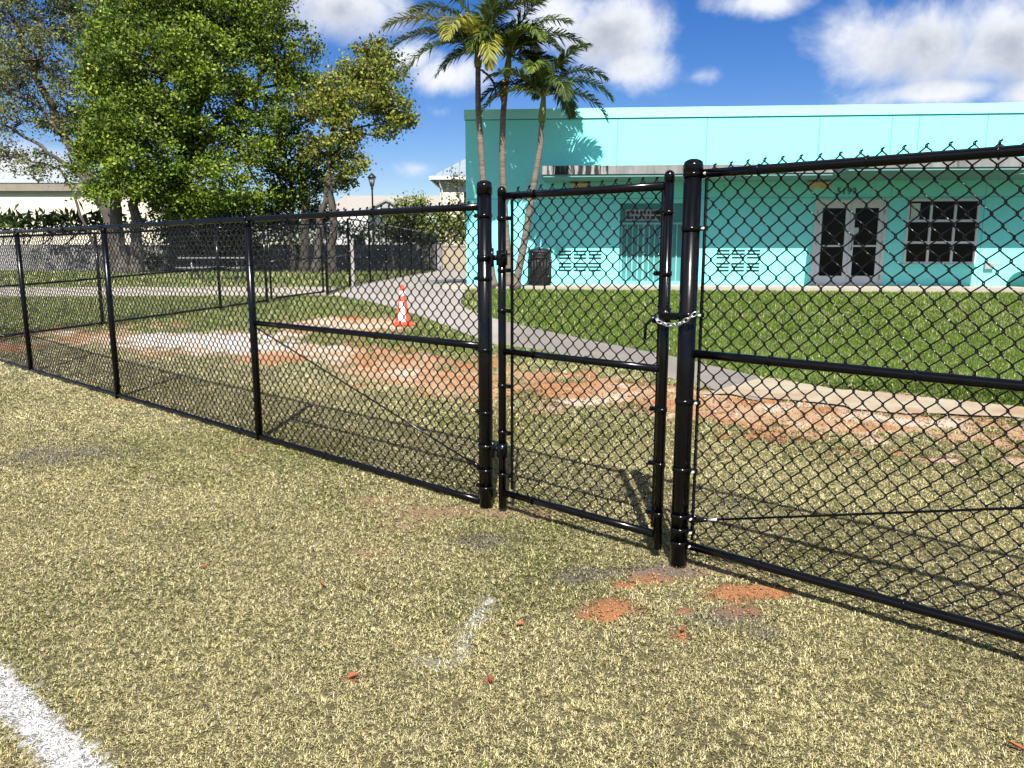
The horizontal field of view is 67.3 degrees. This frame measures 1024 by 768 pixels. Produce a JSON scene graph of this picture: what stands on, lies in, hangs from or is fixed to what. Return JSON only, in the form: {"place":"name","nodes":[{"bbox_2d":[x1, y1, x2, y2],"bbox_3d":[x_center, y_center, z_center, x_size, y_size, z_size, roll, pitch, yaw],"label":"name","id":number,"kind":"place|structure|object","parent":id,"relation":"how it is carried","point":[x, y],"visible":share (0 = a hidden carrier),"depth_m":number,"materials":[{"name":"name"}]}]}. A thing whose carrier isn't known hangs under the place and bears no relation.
{"place":"outdoors","nodes":[
{"label":"outdoors","id":0,"kind":"place"},
{"bbox_2d":[342,270,497,344],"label":"driveway","id":1,"kind":"structure","parent":0,"point":[445,301],"depth_m":17.98,"materials":[{"name":"concrete"}]},
{"bbox_2d":[0,268,1023,767],"bbox_3d":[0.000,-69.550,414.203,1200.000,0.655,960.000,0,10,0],"label":"ground","id":2,"kind":"structure","parent":0,"point":[726,404],"depth_m":3.83,"materials":[{"name":"green plant"}]},
{"bbox_2d":[0,0,125,270],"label":"sparse tree","id":3,"kind":"object","parent":2,"relation":"on","point":[33,66],"visible":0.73,"depth_m":34.91,"materials":[{"name":"green plant"}]},
{"bbox_2d":[0,200,130,244],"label":"palmetto hedge","id":4,"kind":"object","parent":2,"relation":"on","point":[11,221],"visible":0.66,"depth_m":40.47,"materials":[{"name":"green plant"}]},
{"bbox_2d":[0,182,226,244],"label":"cream building","id":5,"kind":"structure","parent":2,"relation":"on","point":[27,196],"depth_m":56.57,"materials":[{"name":"paint"}]},
{"bbox_2d":[56,0,247,273],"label":"leafy tree","id":6,"kind":"object","parent":2,"relation":"on","point":[125,110],"visible":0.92,"depth_m":30.93,"materials":[{"name":"green plant"}]},
{"bbox_2d":[0,223,327,336],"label":"playground fence","id":7,"kind":"object","parent":2,"relation":"on","point":[228,267],"visible":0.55,"depth_m":14.84,"materials":[{"name":"black metal"}]},
{"bbox_2d":[267,227,323,298],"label":"gate","id":8,"kind":"structure","parent":7,"relation":"attached to","point":[303,259],"depth_m":17.61,"materials":[{"name":"black metal"}]},
{"bbox_2d":[123,210,213,270],"bbox_3d":[-16.680,-6.929,37.898,4.734,3.756,2.608,2,10,13],"label":"shrub","id":9,"kind":"object","parent":2,"relation":"on","point":[164,243],"visible":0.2,"depth_m":37.83,"materials":[{"name":"green plant"}]},
{"bbox_2d":[175,257,254,279],"bbox_3d":[-9.889,-3.869,25.802,2.300,0.758,1.700,0,10,-2],"label":"picnic table","id":10,"kind":"object","parent":2,"relation":"on","point":[192,267],"visible":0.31,"depth_m":25.40,"materials":[{"name":"metal"}]},
{"bbox_2d":[0,245,441,269],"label":"block wall","id":11,"kind":"structure","parent":2,"relation":"on","point":[439,254],"depth_m":39.67,"materials":[{"name":"grey concrete"}]},
{"bbox_2d":[132,0,330,272],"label":"leafy tree","id":12,"kind":"object","parent":2,"relation":"on","point":[251,22],"visible":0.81,"depth_m":32.85,"materials":[{"name":"green plant"}]},
{"bbox_2d":[202,208,273,270],"bbox_3d":[-13.562,-7.169,37.675,4.048,3.302,2.828,0,10,0],"label":"shrub","id":13,"kind":"object","parent":2,"relation":"on","point":[232,238],"visible":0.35,"depth_m":37.43,"materials":[{"name":"green plant"}]},
{"bbox_2d":[140,186,344,244],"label":"hedge","id":14,"kind":"object","parent":2,"relation":"on","point":[224,212],"visible":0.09,"depth_m":41.00,"materials":[{"name":"green plant"}]},
{"bbox_2d":[0,180,493,508],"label":"chain link fence","id":15,"kind":"object","parent":2,"relation":"on","point":[482,346],"visible":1,"depth_m":6.12,"materials":[{"name":"black metal"}]},
{"bbox_2d":[477,170,678,549],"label":"gate","id":16,"kind":"structure","parent":15,"relation":"attached to","point":[665,211],"depth_m":4.09,"materials":[{"name":"black metal"}]},
{"bbox_2d":[655,311,697,326],"bbox_3d":[0.766,-0.312,3.668,0.066,0.083,0.272,-6,11,-30],"label":"chain","id":17,"kind":"object","parent":16,"relation":"attached to","point":[676,324],"visible":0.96,"depth_m":3.65,"materials":[{"name":"metal"}]},
{"bbox_2d":[265,198,354,270],"bbox_3d":[-9.979,-7.377,37.359,4.559,3.829,2.393,0,10,0],"label":"shrub","id":18,"kind":"object","parent":2,"relation":"on","point":[313,208],"visible":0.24,"depth_m":37.28,"materials":[{"name":"green plant"}]},
{"bbox_2d":[256,50,409,271],"bbox_3d":[-8.326,-10.120,35.467,7.612,10.204,3.477,0,10,0],"label":"dark tree","id":19,"kind":"object","parent":2,"relation":"on","point":[315,186],"visible":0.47,"depth_m":35.23,"materials":[{"name":"green plant"}]},
{"bbox_2d":[326,222,350,294],"bbox_3d":[-4.388,-3.144,19.401,0.073,1.894,2.244,0,10,2],"label":"playground fence","id":20,"kind":"object","parent":2,"relation":"on","point":[345,254],"visible":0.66,"depth_m":19.43,"materials":[{"name":"black metal"}]},
{"bbox_2d":[346,672,356,677],"bbox_3d":[-0.588,1.067,2.817,0.042,0.014,0.017,-13,21,-21],"label":"fallen leaf","id":21,"kind":"object","parent":2,"relation":"on","point":[351,674],"visible":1,"depth_m":2.82,"materials":[{"name":"orange plant"}]},
{"bbox_2d":[281,31,422,272],"bbox_3d":[-6.894,-9.887,33.112,6.139,10.570,4.246,0,10,0],"label":"yellowish tree","id":22,"kind":"object","parent":2,"relation":"on","point":[372,79],"visible":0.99,"depth_m":32.44,"materials":[{"name":"green plant"}]},
{"bbox_2d":[349,238,354,286],"bbox_3d":[-4.248,-3.183,20.523,0.110,1.380,0.110,0,10,0],"label":"concrete post","id":23,"kind":"object","parent":2,"relation":"on","point":[353,263],"visible":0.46,"depth_m":20.47,"materials":[{"name":"white concrete"}]},
{"bbox_2d":[367,172,375,240],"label":"street lamp","id":24,"kind":"object","parent":2,"relation":"on","point":[371,177],"visible":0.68,"depth_m":42.68,"materials":[{"name":"black metal"}]},
{"bbox_2d":[326,196,440,244],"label":"house","id":25,"kind":"structure","parent":2,"relation":"on","point":[348,203],"depth_m":63.86,"materials":[{"name":"grey"}]},
{"bbox_2d":[342,219,437,244],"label":"hedge","id":26,"kind":"object","parent":2,"relation":"on","point":[382,242],"visible":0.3,"depth_m":40.43,"materials":[{"name":"green plant"}]},
{"bbox_2d":[346,218,436,286],"bbox_3d":[-4.054,-4.965,29.355,0.074,1.942,18.126,0,10,2],"label":"driveway fence","id":27,"kind":"object","parent":2,"relation":"on","point":[411,248],"visible":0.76,"depth_m":26.86,"materials":[{"name":"black metal"}]},
{"bbox_2d":[372,189,432,244],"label":"shrub","id":28,"kind":"object","parent":2,"relation":"on","point":[417,201],"visible":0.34,"depth_m":41.76,"materials":[{"name":"green plant"}]},
{"bbox_2d":[392,284,414,325],"bbox_3d":[-2.025,-1.465,14.226,0.360,0.748,0.360,-4,10,-20],"label":"traffic cone","id":29,"kind":"object","parent":2,"relation":"on","point":[403,311],"visible":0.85,"depth_m":14.15,"materials":[{"name":"orange plastic"}]},
{"bbox_2d":[409,201,465,267],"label":"shrub","id":30,"kind":"object","parent":2,"relation":"on","point":[440,225],"visible":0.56,"depth_m":41.49,"materials":[{"name":"green plant"}]},
{"bbox_2d":[429,159,465,244],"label":"house","id":31,"kind":"structure","parent":2,"relation":"on","point":[440,180],"depth_m":48.62,"materials":[{"name":"beige paint"}]},
{"bbox_2d":[441,167,465,244],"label":"thin tree","id":32,"kind":"object","parent":2,"relation":"on","point":[458,195],"visible":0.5,"depth_m":43.30,"materials":[{"name":"green plant"}]},
{"bbox_2d":[108,400,799,682],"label":"soil crumbs","id":33,"kind":"object","parent":2,"relation":"on","point":[659,575],"visible":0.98,"depth_m":3.61,"materials":[{"name":"brown soil"}]},
{"bbox_2d":[442,245,466,269],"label":"stucco wall","id":34,"kind":"structure","parent":2,"relation":"on","point":[454,258],"depth_m":39.77,"materials":[{"name":"beige paint"}]},
{"bbox_2d":[380,0,558,288],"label":"palm tree","id":35,"kind":"object","parent":2,"relation":"on","point":[468,24],"visible":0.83,"depth_m":18.32,"materials":[{"name":"green plant"}]},
{"bbox_2d":[433,0,587,285],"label":"palm tree","id":36,"kind":"object","parent":2,"relation":"on","point":[514,39],"visible":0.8,"depth_m":18.62,"materials":[{"name":"green plant"}]},
{"bbox_2d":[0,378,1023,767],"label":"dry turf","id":37,"kind":"structure","parent":2,"relation":"on","point":[216,486],"depth_m":3.56,"materials":[{"name":"beige plant"}]},
{"bbox_2d":[1,331,1023,465],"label":"soil clods","id":38,"kind":"object","parent":2,"relation":"on","point":[861,417],"visible":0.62,"depth_m":9.00,"materials":[{"name":"brown soil"}]},
{"bbox_2d":[479,42,615,289],"bbox_3d":[0.820,-5.308,19.011,2.846,5.947,3.090,10,14,44],"label":"palm tree","id":39,"kind":"object","parent":2,"relation":"on","point":[542,81],"visible":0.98,"depth_m":18.62,"materials":[{"name":"green plant"}]},
{"bbox_2d":[464,102,1023,285],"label":"turquoise building","id":40,"kind":"structure","parent":2,"relation":"on","point":[623,146],"depth_m":20.30,"materials":[{"name":"paint"}]},
{"bbox_2d":[810,199,888,284],"bbox_3d":[8.926,-3.746,20.403,1.860,2.230,0.152,1,10,4],"label":"entrance door","id":41,"kind":"structure","parent":40,"relation":"in","point":[876,205],"depth_m":20.39,"materials":[{"name":"black glass"}]},
{"bbox_2d":[901,199,980,265],"bbox_3d":[11.274,-3.969,20.194,1.950,1.740,0.120,1,10,4],"label":"window","id":42,"kind":"structure","parent":40,"relation":"in","point":[965,225],"depth_m":20.20,"materials":[{"name":"black glass"}]},
{"bbox_2d":[669,139,1023,643],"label":"chain link fence","id":43,"kind":"object","parent":2,"relation":"on","point":[695,172],"visible":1,"depth_m":3.25,"materials":[{"name":"black metal"}]},
{"bbox_2d":[1006,740,1023,749],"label":"fallen leaf","id":44,"kind":"object","parent":2,"relation":"on","point":[1017,745],"visible":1,"depth_m":2.42,"materials":[{"name":"orange plant"}]},
{"bbox_2d":[0,269,1023,390],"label":"lawn grass","id":45,"kind":"structure","parent":0,"point":[948,303],"depth_m":14.40,"materials":[{"name":"green plant"}]},
{"bbox_2d":[0,287,342,296],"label":"footpath","id":46,"kind":"structure","parent":45,"relation":"on","point":[336,293],"depth_m":19.32,"materials":[{"name":"concrete"}]},
{"bbox_2d":[0,0,1023,244],"label":"sky","id":47,"kind":"structure","parent":0,"point":[653,53],"materials":[{"name":"blue"}]},
{"bbox_2d":[506,322,759,400],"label":"asphalt path","id":48,"kind":"structure","parent":0,"point":[721,377],"depth_m":11.64,"materials":[{"name":"grey asphalt"}]},
{"bbox_2d":[439,284,1023,292],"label":"sidewalk","id":49,"kind":"structure","parent":0,"point":[829,288],"depth_m":19.56,"materials":[{"name":"concrete"}]},
{"bbox_2d":[527,248,551,285],"bbox_3d":[0.744,-3.143,20.625,0.668,0.985,0.668,0,10,0],"label":"trash can","id":50,"kind":"object","parent":49,"relation":"on","point":[539,271],"visible":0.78,"depth_m":20.39,"materials":[{"name":"black plastic"}]},
{"bbox_2d":[704,377,1023,417],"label":"sidewalk","id":51,"kind":"structure","parent":0,"point":[852,401],"depth_m":8.18,"materials":[{"name":"concrete"}]}
]}

